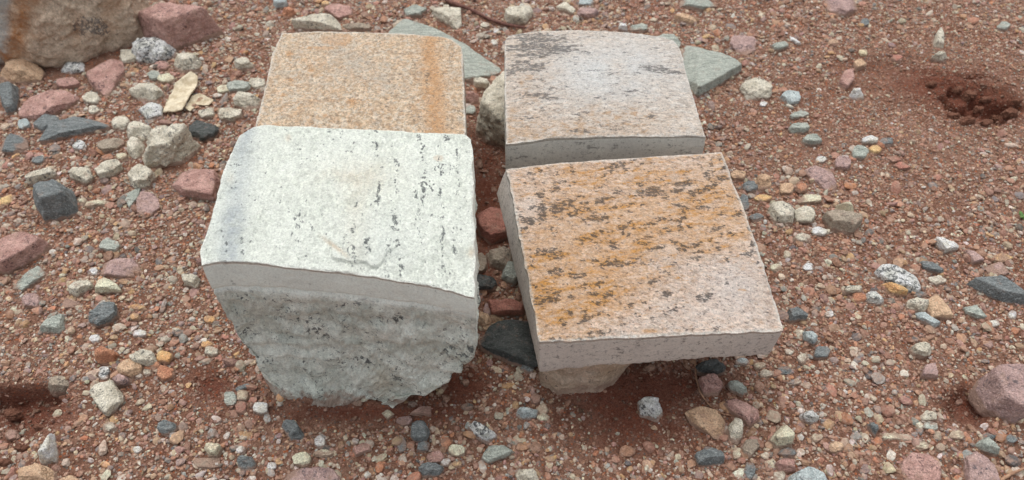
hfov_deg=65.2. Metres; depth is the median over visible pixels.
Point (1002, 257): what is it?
stone
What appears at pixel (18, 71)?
rock
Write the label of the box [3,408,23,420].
clod
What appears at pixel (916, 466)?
stone
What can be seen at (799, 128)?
stone
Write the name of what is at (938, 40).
pebble
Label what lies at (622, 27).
pebble
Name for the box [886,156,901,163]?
stone
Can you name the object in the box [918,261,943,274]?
stone
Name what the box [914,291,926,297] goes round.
pebble
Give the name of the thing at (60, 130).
rock
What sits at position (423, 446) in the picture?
pebble
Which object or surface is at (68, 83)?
stone
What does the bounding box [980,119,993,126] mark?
clod
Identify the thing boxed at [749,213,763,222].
pebble
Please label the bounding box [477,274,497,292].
stone
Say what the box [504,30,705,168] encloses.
granite block
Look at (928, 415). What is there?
stone
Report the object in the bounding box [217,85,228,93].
stone
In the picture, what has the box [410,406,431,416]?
stone
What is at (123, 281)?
pebble
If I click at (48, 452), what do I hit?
pebble
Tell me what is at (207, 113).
stone
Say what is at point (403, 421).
stone
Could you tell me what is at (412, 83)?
granite block
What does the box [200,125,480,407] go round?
granite block
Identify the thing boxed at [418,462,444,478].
stone
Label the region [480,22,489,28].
pebble
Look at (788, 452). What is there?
stone
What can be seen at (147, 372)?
pebble
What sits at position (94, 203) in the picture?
stone
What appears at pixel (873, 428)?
pebble
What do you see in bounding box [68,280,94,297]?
stone
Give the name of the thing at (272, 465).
pebble
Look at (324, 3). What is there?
pebble
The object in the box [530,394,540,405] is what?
pebble
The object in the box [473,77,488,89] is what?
stone
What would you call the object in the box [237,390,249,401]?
pebble
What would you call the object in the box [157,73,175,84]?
stone
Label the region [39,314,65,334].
stone
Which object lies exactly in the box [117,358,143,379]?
stone
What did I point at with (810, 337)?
stone
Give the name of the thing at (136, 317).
pebble
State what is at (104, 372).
pebble
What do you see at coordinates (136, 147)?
stone
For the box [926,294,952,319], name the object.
stone
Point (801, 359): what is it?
pebble
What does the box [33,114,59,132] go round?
stone
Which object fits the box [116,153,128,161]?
pebble
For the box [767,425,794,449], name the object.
stone
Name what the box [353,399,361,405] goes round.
pebble
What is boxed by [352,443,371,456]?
stone
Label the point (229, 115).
stone
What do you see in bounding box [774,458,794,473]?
stone
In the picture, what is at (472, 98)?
pebble
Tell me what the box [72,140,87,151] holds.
pebble
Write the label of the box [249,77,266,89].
stone
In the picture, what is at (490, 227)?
stone
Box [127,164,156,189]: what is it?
stone
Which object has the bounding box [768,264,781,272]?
pebble
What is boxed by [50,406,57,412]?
clod
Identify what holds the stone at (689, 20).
on the ground
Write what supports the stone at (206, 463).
on the ground
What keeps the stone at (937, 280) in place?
on the ground
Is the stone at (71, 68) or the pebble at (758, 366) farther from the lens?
the stone at (71, 68)
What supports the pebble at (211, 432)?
on the ground
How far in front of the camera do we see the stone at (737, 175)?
0.42 m
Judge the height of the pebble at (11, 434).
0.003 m
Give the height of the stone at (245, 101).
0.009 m
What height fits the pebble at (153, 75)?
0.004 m
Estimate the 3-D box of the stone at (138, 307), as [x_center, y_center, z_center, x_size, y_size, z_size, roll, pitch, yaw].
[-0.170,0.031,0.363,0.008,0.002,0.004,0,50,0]
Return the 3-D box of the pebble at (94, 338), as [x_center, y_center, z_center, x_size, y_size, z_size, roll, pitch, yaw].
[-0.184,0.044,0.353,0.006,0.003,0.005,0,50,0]
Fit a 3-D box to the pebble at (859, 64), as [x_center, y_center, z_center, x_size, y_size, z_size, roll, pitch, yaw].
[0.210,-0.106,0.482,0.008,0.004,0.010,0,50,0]
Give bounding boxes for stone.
[0,133,29,154]
[0,194,16,208]
[13,266,45,291]
[18,463,57,479]
[22,293,42,308]
[24,167,59,186]
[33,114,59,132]
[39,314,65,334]
[48,375,68,397]
[56,77,80,88]
[60,62,85,74]
[60,298,79,308]
[60,475,81,479]
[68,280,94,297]
[69,167,94,185]
[83,91,101,104]
[84,199,108,208]
[86,59,124,97]
[88,302,119,327]
[89,380,125,416]
[94,159,123,179]
[94,346,119,365]
[95,278,122,294]
[97,138,125,153]
[99,238,122,251]
[111,116,130,131]
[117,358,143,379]
[120,49,135,65]
[122,188,141,208]
[127,121,151,143]
[127,136,145,158]
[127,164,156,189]
[129,82,165,102]
[129,349,156,365]
[130,304,146,310]
[136,191,160,218]
[138,102,163,119]
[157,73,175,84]
[157,365,175,382]
[157,419,178,436]
[174,52,202,73]
[181,274,203,288]
[189,120,221,142]
[193,457,219,469]
[198,108,215,119]
[204,442,223,457]
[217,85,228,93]
[218,108,242,122]
[226,80,250,93]
[233,91,261,110]
[234,57,254,71]
[235,383,249,391]
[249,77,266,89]
[282,419,304,440]
[292,452,312,467]
[313,449,333,457]
[324,4,352,19]
[343,23,370,31]
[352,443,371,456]
[396,416,412,426]
[403,4,426,17]
[409,420,430,442]
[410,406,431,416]
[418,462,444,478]
[426,450,444,463]
[430,7,461,29]
[448,444,465,456]
[467,421,497,445]
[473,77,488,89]
[475,71,504,148]
[476,207,507,245]
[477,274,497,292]
[481,445,514,463]
[485,246,512,270]
[488,299,525,316]
[501,261,517,284]
[504,5,532,25]
[515,468,538,479]
[516,407,538,420]
[556,2,575,14]
[577,0,593,6]
[577,7,598,19]
[629,23,646,32]
[637,396,662,422]
[659,34,680,47]
[674,13,697,25]
[693,359,725,375]
[693,448,724,466]
[698,373,722,396]
[723,399,759,427]
[725,380,747,396]
[729,35,756,55]
[730,170,745,181]
[739,78,772,100]
[741,181,757,193]
[742,439,759,458]
[753,195,771,202]
[755,174,771,192]
[766,201,794,226]
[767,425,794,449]
[770,41,788,51]
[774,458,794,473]
[778,447,796,458]
[779,90,800,105]
[785,466,826,479]
[787,122,809,134]
[787,307,807,322]
[789,110,808,119]
[792,233,812,243]
[793,206,814,224]
[797,194,820,204]
[798,410,819,424]
[801,133,821,146]
[802,331,817,345]
[804,165,836,192]
[812,226,827,236]
[813,346,830,359]
[834,156,850,170]
[834,202,853,211]
[841,285,862,295]
[851,145,868,160]
[861,135,877,144]
[865,291,883,305]
[879,282,907,297]
[882,433,902,440]
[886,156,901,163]
[892,162,910,170]
[898,452,940,479]
[905,297,928,312]
[908,342,931,359]
[914,312,940,327]
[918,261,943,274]
[919,363,937,379]
[919,410,936,421]
[922,421,937,430]
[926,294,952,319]
[927,275,946,285]
[930,51,947,62]
[934,237,958,253]
[962,305,986,319]
[962,451,999,479]
[963,250,983,264]
[975,437,999,456]
[985,262,1008,275]
[992,253,1012,262]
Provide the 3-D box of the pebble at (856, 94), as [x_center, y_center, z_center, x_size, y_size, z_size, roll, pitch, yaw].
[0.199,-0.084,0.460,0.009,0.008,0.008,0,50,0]
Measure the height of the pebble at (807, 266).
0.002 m
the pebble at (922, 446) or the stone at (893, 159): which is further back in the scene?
the stone at (893, 159)
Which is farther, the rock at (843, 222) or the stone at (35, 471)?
the rock at (843, 222)
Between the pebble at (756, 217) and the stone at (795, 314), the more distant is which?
the pebble at (756, 217)
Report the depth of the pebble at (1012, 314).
0.36 m
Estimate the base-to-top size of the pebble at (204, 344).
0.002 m
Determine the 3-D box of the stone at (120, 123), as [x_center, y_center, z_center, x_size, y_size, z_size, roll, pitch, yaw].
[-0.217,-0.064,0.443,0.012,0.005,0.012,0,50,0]
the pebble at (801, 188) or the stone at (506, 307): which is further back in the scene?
the pebble at (801, 188)
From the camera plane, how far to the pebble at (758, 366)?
0.34 m
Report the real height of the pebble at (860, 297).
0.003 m
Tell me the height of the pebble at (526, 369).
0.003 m
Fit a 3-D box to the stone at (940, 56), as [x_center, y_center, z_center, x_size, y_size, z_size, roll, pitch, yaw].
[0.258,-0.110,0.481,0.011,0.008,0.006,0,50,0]
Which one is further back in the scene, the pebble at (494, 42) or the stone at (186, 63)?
the pebble at (494, 42)
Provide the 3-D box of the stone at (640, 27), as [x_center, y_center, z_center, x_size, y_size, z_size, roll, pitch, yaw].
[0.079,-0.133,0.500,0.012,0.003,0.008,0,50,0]
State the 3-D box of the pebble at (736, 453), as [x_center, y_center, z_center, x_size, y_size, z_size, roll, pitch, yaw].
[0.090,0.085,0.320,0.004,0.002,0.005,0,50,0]
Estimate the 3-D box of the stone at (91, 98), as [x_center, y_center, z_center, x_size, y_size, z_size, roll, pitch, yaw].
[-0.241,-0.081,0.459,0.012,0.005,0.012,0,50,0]
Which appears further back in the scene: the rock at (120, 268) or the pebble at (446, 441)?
the rock at (120, 268)
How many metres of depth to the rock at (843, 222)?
0.39 m
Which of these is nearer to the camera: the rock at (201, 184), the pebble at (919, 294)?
the pebble at (919, 294)
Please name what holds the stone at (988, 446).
on the ground
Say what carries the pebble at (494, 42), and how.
on the ground
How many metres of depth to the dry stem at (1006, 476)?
0.31 m
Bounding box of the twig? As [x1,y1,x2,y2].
[444,0,525,28]
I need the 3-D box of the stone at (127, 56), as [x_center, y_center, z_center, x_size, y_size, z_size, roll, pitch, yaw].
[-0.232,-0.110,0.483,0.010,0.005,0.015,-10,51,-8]
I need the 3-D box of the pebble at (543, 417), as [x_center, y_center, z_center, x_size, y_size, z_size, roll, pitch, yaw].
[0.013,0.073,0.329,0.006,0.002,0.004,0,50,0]
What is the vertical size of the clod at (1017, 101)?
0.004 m
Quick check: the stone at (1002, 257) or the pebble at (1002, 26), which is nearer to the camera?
the stone at (1002, 257)
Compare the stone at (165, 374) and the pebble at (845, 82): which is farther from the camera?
the pebble at (845, 82)
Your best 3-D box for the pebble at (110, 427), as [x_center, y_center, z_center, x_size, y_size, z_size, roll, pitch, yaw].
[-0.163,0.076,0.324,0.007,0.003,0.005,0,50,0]
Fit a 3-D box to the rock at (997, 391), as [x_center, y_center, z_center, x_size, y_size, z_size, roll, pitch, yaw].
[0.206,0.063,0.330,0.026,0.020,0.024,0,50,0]
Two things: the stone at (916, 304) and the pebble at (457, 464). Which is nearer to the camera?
the pebble at (457, 464)
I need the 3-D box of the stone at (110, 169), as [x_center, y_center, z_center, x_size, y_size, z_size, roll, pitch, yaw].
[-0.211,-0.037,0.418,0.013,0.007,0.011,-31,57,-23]
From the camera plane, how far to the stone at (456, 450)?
0.32 m
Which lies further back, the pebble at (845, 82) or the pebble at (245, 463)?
the pebble at (845, 82)
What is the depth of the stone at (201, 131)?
0.44 m
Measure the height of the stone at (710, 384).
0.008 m
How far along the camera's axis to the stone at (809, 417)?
0.33 m
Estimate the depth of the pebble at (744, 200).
0.41 m
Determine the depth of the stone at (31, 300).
0.36 m
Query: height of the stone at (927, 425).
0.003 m
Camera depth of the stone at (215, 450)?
0.32 m
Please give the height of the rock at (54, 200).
0.021 m
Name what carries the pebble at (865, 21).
on the ground
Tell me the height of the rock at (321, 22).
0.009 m
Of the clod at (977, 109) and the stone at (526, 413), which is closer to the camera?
the stone at (526, 413)
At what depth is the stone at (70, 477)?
0.31 m
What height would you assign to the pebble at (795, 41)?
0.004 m
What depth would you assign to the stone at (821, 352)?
0.35 m
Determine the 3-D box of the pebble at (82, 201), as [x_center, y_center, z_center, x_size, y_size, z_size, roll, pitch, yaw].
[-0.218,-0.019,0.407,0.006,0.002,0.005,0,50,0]
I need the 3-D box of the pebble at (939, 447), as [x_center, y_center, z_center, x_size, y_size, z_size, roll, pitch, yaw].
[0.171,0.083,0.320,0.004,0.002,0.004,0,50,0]
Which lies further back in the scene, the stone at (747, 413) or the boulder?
the boulder
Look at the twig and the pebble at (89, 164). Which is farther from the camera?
the twig
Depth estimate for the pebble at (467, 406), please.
0.33 m
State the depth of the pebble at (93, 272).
0.38 m
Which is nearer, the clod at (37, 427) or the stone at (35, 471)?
the stone at (35, 471)
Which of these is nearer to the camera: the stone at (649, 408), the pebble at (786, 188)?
the stone at (649, 408)
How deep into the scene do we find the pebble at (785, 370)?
0.34 m
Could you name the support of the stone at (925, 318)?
on the ground
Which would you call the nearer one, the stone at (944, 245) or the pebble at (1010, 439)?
the pebble at (1010, 439)
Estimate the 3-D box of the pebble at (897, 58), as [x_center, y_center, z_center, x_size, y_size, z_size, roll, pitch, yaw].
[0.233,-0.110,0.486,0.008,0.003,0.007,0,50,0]
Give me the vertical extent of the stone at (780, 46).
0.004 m
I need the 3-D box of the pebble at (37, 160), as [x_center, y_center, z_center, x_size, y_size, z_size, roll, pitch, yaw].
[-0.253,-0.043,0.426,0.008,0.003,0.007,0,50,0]
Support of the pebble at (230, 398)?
on the ground
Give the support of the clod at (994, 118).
on the ground
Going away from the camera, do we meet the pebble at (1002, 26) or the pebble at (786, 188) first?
the pebble at (786, 188)
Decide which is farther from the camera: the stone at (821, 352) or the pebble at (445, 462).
the stone at (821, 352)
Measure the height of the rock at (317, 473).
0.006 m
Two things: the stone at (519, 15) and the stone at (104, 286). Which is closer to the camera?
the stone at (104, 286)
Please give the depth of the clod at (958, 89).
0.46 m
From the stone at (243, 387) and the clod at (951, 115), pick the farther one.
the clod at (951, 115)
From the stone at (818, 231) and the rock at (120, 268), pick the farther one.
the stone at (818, 231)
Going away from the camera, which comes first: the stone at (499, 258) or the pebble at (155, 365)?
the pebble at (155, 365)
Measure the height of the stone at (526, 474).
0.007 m
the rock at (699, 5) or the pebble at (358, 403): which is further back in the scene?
the rock at (699, 5)
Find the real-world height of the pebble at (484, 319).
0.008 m
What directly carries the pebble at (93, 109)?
on the ground
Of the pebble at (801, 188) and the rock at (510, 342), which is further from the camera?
the pebble at (801, 188)
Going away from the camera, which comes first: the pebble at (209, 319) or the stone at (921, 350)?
the stone at (921, 350)
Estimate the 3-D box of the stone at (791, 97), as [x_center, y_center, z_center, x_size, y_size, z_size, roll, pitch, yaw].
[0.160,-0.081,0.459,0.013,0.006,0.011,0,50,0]
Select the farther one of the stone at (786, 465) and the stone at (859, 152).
the stone at (859, 152)
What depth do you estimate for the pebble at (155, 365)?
0.34 m
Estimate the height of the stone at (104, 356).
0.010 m
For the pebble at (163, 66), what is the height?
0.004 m
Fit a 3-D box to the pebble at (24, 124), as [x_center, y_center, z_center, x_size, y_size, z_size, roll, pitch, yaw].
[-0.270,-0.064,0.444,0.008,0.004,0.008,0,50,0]
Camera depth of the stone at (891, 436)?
0.32 m
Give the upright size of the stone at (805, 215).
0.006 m
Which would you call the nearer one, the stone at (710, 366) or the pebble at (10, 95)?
the stone at (710, 366)
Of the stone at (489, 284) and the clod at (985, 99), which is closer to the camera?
the stone at (489, 284)
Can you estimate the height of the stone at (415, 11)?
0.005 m
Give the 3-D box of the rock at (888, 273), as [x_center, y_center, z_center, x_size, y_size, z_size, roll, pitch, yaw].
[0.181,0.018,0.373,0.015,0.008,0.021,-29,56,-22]
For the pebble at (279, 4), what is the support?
on the ground
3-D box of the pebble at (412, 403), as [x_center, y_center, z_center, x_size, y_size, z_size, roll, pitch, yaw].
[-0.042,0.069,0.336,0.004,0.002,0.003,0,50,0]
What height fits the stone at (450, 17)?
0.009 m
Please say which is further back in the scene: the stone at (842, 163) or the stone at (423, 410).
the stone at (842, 163)
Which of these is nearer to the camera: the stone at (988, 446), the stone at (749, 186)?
the stone at (988, 446)
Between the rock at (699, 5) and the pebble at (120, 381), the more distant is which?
the rock at (699, 5)
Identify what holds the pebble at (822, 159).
on the ground
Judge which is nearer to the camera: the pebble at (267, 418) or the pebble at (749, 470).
the pebble at (749, 470)
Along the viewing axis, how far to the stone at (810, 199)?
0.41 m
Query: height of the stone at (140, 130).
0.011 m
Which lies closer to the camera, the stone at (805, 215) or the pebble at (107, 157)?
the stone at (805, 215)
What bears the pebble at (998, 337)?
on the ground
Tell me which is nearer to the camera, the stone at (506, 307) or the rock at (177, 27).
the stone at (506, 307)
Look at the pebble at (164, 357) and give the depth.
0.34 m
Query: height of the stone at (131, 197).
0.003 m
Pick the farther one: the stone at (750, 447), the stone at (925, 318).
the stone at (925, 318)
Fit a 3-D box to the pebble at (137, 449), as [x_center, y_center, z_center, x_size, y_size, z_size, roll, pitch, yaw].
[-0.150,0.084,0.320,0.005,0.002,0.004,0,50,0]
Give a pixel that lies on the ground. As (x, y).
(618, 408)
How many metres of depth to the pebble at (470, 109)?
0.45 m
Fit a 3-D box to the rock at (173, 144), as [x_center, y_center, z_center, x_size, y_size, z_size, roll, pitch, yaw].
[-0.183,-0.050,0.427,0.031,0.022,0.026,0,50,0]
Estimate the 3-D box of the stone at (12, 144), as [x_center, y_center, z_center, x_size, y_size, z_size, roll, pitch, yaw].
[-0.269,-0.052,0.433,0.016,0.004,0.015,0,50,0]
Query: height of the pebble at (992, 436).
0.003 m
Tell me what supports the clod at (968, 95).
on the ground
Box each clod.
[0,458,12,466]
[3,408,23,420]
[14,443,29,452]
[33,423,44,431]
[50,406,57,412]
[925,80,936,87]
[946,112,959,118]
[952,86,962,93]
[959,115,974,125]
[961,90,977,101]
[972,106,983,113]
[979,96,991,103]
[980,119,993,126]
[989,114,1000,123]
[1000,107,1017,118]
[1012,98,1022,104]
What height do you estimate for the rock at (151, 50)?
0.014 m
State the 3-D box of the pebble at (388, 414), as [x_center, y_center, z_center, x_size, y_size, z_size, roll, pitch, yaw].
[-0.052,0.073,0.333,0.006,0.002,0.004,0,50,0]
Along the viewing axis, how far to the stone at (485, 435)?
0.32 m
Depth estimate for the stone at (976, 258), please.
0.38 m
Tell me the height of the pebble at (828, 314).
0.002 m
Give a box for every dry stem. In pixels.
[694,362,733,415]
[1000,467,1023,479]
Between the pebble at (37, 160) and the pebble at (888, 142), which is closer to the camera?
the pebble at (37, 160)
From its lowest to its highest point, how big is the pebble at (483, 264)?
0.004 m
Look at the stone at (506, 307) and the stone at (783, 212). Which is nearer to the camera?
the stone at (506, 307)
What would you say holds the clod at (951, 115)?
on the ground
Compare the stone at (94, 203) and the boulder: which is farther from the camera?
the boulder
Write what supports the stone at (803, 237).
on the ground
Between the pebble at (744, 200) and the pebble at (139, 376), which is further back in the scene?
the pebble at (744, 200)
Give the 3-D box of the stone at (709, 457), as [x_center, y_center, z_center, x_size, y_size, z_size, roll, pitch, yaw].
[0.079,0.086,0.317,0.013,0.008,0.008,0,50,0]
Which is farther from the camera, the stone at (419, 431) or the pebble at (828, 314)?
the pebble at (828, 314)
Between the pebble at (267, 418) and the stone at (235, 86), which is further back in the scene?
the stone at (235, 86)
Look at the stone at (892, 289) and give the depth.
0.37 m
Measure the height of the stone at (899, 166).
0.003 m
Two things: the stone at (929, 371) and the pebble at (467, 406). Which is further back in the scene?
the stone at (929, 371)
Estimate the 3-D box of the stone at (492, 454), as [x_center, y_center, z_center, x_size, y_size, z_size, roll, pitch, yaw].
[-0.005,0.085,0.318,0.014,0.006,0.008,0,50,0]
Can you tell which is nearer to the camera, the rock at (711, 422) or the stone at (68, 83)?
the rock at (711, 422)
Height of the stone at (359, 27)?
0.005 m
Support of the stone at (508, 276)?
on the ground
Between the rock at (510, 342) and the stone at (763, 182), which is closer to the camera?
the rock at (510, 342)
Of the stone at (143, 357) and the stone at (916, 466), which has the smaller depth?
the stone at (916, 466)
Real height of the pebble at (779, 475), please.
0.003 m
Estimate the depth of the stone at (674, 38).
0.49 m
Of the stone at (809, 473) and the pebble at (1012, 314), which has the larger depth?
the pebble at (1012, 314)
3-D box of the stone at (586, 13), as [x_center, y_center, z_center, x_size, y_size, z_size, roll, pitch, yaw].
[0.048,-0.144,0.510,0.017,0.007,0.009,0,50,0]
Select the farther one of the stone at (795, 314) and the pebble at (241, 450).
the stone at (795, 314)
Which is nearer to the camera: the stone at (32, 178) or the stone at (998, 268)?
the stone at (998, 268)
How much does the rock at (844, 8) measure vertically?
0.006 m
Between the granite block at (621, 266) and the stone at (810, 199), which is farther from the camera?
the stone at (810, 199)
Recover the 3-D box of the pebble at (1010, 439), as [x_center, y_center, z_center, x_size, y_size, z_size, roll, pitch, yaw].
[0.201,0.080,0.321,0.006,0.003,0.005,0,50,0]
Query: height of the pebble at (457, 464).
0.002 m
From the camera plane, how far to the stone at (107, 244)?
0.39 m
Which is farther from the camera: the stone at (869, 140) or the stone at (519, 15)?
the stone at (519, 15)
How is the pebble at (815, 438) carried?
on the ground
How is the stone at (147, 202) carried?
on the ground
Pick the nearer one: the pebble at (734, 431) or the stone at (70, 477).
the stone at (70, 477)
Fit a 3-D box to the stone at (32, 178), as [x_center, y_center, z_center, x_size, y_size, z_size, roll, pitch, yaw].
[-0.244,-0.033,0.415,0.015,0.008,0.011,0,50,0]
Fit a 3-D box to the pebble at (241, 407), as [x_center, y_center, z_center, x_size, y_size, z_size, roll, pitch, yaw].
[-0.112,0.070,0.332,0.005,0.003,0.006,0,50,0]
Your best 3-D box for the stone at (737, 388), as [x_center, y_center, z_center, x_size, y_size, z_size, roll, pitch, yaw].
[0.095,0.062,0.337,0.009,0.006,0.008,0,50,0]
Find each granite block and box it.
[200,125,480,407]
[256,31,466,135]
[497,152,782,395]
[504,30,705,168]
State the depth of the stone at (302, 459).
0.32 m
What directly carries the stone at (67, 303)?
on the ground
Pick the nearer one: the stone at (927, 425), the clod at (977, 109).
the stone at (927, 425)
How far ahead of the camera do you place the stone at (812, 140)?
0.43 m
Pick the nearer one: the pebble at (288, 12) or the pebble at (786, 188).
the pebble at (786, 188)
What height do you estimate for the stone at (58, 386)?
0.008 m
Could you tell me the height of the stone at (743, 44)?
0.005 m
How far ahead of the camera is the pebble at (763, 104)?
0.46 m
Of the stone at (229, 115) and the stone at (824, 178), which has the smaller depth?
the stone at (824, 178)
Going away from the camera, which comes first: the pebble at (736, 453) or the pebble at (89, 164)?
the pebble at (736, 453)
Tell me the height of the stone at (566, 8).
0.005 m
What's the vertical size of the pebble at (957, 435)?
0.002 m
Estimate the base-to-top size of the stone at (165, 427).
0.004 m
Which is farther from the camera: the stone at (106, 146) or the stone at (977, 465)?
the stone at (106, 146)
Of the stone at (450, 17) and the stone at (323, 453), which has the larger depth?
the stone at (450, 17)
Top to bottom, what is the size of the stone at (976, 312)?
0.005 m
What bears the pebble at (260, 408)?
on the ground
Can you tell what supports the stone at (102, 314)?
on the ground
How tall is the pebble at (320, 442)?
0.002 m
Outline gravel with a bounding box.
[0,0,1023,479]
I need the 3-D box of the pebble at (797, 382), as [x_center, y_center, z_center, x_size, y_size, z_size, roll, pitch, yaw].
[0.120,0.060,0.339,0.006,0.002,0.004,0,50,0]
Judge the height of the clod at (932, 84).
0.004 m
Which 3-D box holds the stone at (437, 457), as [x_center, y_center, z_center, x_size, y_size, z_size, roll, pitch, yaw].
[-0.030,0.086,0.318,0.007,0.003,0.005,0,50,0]
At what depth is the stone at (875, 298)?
0.36 m
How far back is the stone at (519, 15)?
0.51 m
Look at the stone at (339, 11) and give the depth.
0.51 m
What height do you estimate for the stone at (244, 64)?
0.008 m
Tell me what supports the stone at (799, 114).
on the ground
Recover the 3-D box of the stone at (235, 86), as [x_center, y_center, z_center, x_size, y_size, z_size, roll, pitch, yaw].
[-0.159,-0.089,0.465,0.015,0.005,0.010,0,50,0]
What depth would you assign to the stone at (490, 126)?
0.43 m
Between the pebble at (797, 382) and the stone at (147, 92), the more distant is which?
the stone at (147, 92)
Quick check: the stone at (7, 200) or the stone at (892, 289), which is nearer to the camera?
the stone at (892, 289)
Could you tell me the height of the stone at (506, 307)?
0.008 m
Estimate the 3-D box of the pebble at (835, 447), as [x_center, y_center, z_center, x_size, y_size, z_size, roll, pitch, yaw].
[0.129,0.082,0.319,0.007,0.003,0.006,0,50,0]
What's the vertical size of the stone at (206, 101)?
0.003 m
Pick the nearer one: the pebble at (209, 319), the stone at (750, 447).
the stone at (750, 447)
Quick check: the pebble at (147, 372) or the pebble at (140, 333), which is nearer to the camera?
the pebble at (147, 372)
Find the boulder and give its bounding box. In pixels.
[0,0,149,68]
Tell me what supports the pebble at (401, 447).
on the ground
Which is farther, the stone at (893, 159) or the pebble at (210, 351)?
the stone at (893, 159)
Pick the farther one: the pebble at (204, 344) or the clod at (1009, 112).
the clod at (1009, 112)
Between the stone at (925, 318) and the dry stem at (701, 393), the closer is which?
the dry stem at (701, 393)
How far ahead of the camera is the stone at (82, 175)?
0.41 m
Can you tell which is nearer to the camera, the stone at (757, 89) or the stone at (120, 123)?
the stone at (120, 123)
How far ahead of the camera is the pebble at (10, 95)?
0.45 m
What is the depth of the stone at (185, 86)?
0.46 m
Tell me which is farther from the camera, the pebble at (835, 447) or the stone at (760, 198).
the stone at (760, 198)
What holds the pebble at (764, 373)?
on the ground
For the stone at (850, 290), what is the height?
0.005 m
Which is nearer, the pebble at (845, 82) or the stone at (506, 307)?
the stone at (506, 307)
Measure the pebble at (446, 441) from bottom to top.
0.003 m
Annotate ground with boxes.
[0,0,1023,479]
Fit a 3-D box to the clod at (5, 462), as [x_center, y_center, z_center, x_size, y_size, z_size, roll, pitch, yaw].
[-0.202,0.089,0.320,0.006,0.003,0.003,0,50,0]
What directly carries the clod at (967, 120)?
on the ground
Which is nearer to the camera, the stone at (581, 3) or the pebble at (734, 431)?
the pebble at (734, 431)
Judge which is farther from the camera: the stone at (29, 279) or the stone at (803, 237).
the stone at (803, 237)
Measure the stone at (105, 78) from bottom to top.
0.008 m
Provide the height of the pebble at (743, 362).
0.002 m
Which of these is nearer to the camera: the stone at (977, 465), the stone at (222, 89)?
the stone at (977, 465)
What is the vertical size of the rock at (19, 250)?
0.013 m
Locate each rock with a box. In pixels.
[0,58,46,84]
[0,232,52,274]
[18,89,79,120]
[33,179,78,222]
[39,116,110,144]
[100,258,141,278]
[131,37,176,64]
[138,2,224,50]
[142,123,200,168]
[172,169,220,201]
[284,467,341,479]
[292,13,342,31]
[388,19,500,83]
[477,319,537,367]
[679,0,716,11]
[681,45,741,97]
[685,406,725,439]
[821,210,862,235]
[823,0,857,17]
[873,264,920,292]
[966,275,1023,305]
[968,363,1023,423]
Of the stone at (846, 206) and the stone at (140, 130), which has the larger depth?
the stone at (140, 130)
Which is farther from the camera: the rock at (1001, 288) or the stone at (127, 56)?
the stone at (127, 56)
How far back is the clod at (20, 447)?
0.32 m
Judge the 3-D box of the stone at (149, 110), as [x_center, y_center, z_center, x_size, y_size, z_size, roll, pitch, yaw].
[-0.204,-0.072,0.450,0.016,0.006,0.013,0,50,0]
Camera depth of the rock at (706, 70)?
0.47 m
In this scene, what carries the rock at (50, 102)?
on the ground
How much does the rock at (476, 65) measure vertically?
0.007 m
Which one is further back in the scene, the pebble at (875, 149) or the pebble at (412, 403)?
the pebble at (875, 149)
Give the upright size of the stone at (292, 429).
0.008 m
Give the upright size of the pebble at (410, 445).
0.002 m
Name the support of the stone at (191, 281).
on the ground
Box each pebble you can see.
[0,81,20,114]
[5,429,20,440]
[18,118,31,129]
[31,156,45,164]
[38,433,58,465]
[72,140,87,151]
[77,198,87,205]
[84,162,92,167]
[87,105,99,114]
[89,268,99,276]
[89,334,100,343]
[98,366,110,380]
[101,154,115,160]
[102,422,117,432]
[112,374,131,388]
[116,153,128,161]
[118,279,128,284]
[130,313,140,321]
[132,446,143,453]
[133,329,146,337]
[135,374,143,379]
[143,369,152,376]
[147,70,159,80]
[148,361,161,372]
[155,61,170,71]
[156,350,173,364]
[201,341,214,348]
[204,315,215,323]
[204,346,220,357]
[207,428,217,437]
[224,391,236,406]
[235,401,246,414]
[236,446,246,454]
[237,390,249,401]
[237,455,256,470]
[253,402,268,414]
[263,413,271,422]
[267,462,276,469]
[273,0,287,8]
[281,7,296,17]
[314,435,326,449]
[321,1,328,6]
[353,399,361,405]
[382,410,393,419]
[397,436,406,452]
[406,442,414,449]
[408,401,417,406]
[416,440,429,452]
[440,437,452,447]
[440,458,450,466]
[452,460,461,467]
[461,402,473,410]
[466,91,479,104]
[466,105,476,115]
[478,253,487,273]
[478,312,491,328]
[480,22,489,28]
[490,39,497,46]
[520,365,532,373]
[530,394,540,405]
[536,413,549,422]
[618,23,627,31]
[726,418,742,445]
[732,447,740,459]
[735,358,748,366]
[740,194,748,211]
[744,462,755,479]
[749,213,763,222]
[753,362,765,370]
[759,101,766,106]
[759,369,773,378]
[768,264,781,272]
[773,471,785,479]
[776,366,791,374]
[778,183,793,195]
[790,36,800,45]
[790,379,800,385]
[795,183,807,193]
[796,353,806,365]
[802,263,812,270]
[809,433,822,442]
[815,156,826,163]
[824,311,833,318]
[828,441,843,454]
[837,69,854,90]
[848,88,863,100]
[851,292,866,302]
[853,59,866,71]
[860,18,868,26]
[865,422,878,437]
[868,145,881,155]
[879,138,893,147]
[891,54,902,63]
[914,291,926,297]
[914,442,928,450]
[931,27,943,48]
[935,443,944,452]
[948,430,964,439]
[983,432,995,439]
[989,320,999,327]
[993,335,1002,340]
[996,21,1009,31]
[1004,434,1017,445]
[1007,310,1016,319]
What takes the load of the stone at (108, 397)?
on the ground
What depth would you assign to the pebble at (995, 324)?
0.36 m

